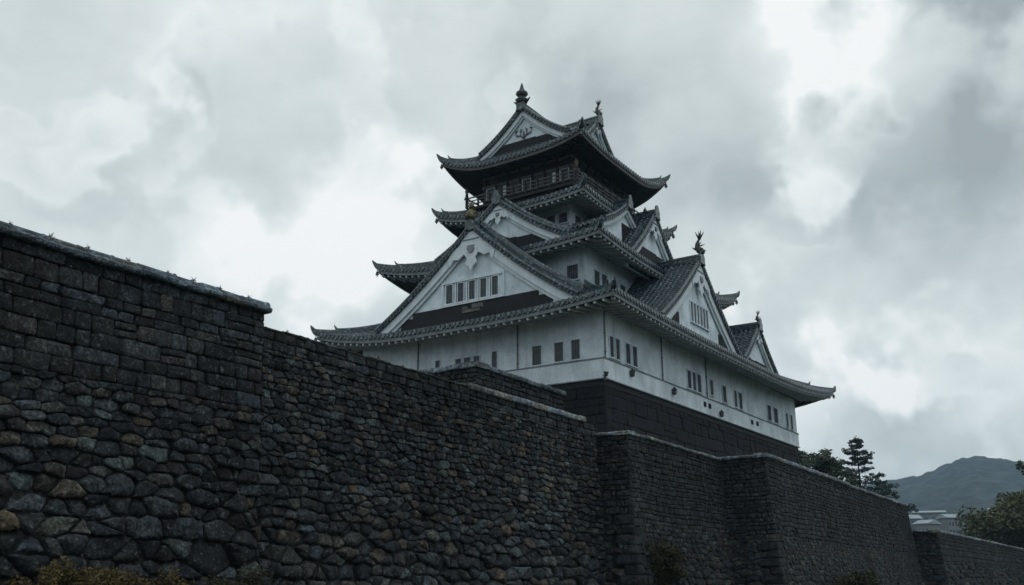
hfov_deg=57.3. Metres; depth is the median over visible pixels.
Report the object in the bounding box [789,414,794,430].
window
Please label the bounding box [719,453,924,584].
stone wall
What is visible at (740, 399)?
window
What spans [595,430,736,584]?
stone wall
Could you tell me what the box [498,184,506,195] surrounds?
window
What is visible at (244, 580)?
shrub
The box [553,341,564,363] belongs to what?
window
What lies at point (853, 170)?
sky
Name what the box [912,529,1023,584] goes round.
stone wall
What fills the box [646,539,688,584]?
shrub
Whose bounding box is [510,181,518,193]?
window
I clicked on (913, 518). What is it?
house
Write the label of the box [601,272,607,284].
window
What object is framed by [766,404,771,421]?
window
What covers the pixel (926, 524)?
house
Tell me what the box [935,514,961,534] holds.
house
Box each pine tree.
[841,436,898,494]
[867,479,918,517]
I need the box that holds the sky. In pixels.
[0,0,1023,485]
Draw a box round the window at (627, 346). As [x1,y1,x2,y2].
[624,342,632,366]
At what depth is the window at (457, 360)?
89.25 m
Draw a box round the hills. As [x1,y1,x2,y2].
[858,456,1023,536]
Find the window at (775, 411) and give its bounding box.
[773,407,779,424]
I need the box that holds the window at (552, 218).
[546,214,555,223]
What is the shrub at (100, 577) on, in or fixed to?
on the ground
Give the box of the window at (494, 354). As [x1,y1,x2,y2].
[491,350,497,368]
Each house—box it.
[909,515,922,529]
[911,510,946,520]
[912,519,941,529]
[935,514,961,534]
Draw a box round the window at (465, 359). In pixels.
[463,356,470,362]
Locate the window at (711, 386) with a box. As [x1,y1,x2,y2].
[709,379,714,396]
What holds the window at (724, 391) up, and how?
in the castle keep
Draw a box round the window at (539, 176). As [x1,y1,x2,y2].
[534,174,543,186]
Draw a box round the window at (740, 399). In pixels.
[738,391,743,410]
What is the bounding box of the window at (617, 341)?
[614,338,621,361]
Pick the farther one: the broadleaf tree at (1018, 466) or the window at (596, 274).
the broadleaf tree at (1018, 466)
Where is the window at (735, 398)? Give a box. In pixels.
[733,389,738,408]
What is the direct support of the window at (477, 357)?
in the castle keep
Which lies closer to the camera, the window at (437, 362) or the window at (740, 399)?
the window at (437, 362)
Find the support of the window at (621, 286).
in the castle keep
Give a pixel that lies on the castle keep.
(555, 264)
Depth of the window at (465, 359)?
88.70 m
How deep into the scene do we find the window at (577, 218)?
97.01 m
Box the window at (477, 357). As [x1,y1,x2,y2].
[473,355,480,361]
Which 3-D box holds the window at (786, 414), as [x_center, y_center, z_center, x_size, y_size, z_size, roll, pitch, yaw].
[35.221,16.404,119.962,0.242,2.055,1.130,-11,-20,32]
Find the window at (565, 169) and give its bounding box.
[559,167,568,180]
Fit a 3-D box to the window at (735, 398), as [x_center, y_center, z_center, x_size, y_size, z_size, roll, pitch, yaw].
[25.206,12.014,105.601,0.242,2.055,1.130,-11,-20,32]
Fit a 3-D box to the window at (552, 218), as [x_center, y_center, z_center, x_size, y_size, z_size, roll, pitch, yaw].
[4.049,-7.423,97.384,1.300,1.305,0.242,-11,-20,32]
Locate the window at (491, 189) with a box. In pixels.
[486,187,494,199]
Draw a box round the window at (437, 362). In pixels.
[435,360,440,367]
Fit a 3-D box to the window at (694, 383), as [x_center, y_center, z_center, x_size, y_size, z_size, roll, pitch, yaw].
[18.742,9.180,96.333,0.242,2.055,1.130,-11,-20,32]
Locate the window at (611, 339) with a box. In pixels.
[608,335,615,359]
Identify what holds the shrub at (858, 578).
on the ground
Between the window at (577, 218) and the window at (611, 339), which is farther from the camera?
the window at (577, 218)
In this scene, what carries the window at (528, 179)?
in the castle keep
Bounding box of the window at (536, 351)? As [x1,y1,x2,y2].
[530,344,541,366]
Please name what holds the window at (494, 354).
in the castle keep
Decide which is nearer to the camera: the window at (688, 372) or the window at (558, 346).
the window at (558, 346)
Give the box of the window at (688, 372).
[686,369,693,390]
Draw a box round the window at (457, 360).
[454,358,461,363]
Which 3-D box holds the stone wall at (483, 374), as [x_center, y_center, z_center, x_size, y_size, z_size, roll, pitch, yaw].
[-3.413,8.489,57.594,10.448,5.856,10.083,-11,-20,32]
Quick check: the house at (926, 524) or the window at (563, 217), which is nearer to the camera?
the window at (563, 217)
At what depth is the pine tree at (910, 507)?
159.80 m
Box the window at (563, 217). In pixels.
[558,211,568,224]
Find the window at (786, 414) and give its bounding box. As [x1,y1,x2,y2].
[785,412,789,428]
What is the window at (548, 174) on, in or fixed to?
in the castle keep
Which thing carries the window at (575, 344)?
in the castle keep
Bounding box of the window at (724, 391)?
[721,384,728,404]
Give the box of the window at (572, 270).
[566,263,579,280]
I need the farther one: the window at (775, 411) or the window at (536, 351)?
the window at (775, 411)
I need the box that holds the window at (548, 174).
[547,171,555,183]
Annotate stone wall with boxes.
[0,221,272,584]
[258,326,607,584]
[418,361,565,409]
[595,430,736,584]
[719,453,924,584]
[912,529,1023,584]
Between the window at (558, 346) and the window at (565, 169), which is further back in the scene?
the window at (565, 169)
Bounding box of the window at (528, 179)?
[522,178,530,190]
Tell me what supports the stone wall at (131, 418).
on the ground
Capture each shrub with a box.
[1,567,62,584]
[34,555,148,584]
[144,566,192,584]
[188,563,288,584]
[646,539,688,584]
[831,570,880,584]
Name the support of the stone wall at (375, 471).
on the ground
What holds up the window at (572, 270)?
in the castle keep
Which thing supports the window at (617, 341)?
in the castle keep
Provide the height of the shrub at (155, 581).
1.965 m
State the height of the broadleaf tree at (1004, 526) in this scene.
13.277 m
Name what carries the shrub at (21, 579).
on the ground
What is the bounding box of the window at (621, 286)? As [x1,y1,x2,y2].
[619,283,625,291]
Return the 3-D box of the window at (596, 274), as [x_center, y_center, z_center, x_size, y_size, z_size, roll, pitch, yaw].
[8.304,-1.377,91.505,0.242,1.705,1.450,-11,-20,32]
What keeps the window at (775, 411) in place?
in the castle keep
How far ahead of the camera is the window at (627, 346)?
84.48 m
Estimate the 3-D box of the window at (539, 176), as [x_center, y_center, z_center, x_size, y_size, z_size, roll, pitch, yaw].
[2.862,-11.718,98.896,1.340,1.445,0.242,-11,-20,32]
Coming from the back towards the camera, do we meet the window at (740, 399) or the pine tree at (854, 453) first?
the pine tree at (854, 453)
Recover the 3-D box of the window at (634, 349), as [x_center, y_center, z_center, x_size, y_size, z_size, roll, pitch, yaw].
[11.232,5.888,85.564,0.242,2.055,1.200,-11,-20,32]
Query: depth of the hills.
1208.82 m
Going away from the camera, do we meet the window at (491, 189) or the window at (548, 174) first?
the window at (548, 174)
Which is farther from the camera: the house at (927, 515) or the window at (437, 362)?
the house at (927, 515)
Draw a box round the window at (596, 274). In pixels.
[593,268,600,284]
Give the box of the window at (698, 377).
[696,373,702,394]
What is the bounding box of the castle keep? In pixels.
[310,83,835,464]
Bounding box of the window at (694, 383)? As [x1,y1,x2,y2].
[691,371,697,392]
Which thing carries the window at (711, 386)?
in the castle keep
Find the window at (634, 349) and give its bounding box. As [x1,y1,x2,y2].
[631,345,639,368]
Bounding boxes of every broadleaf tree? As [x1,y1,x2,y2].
[798,448,858,485]
[953,489,1023,547]
[1015,460,1023,474]
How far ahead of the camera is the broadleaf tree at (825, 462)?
157.06 m
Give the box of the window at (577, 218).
[574,213,581,227]
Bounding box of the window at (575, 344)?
[569,338,581,360]
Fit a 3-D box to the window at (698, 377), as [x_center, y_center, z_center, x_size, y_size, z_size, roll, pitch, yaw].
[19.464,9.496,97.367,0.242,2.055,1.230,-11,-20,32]

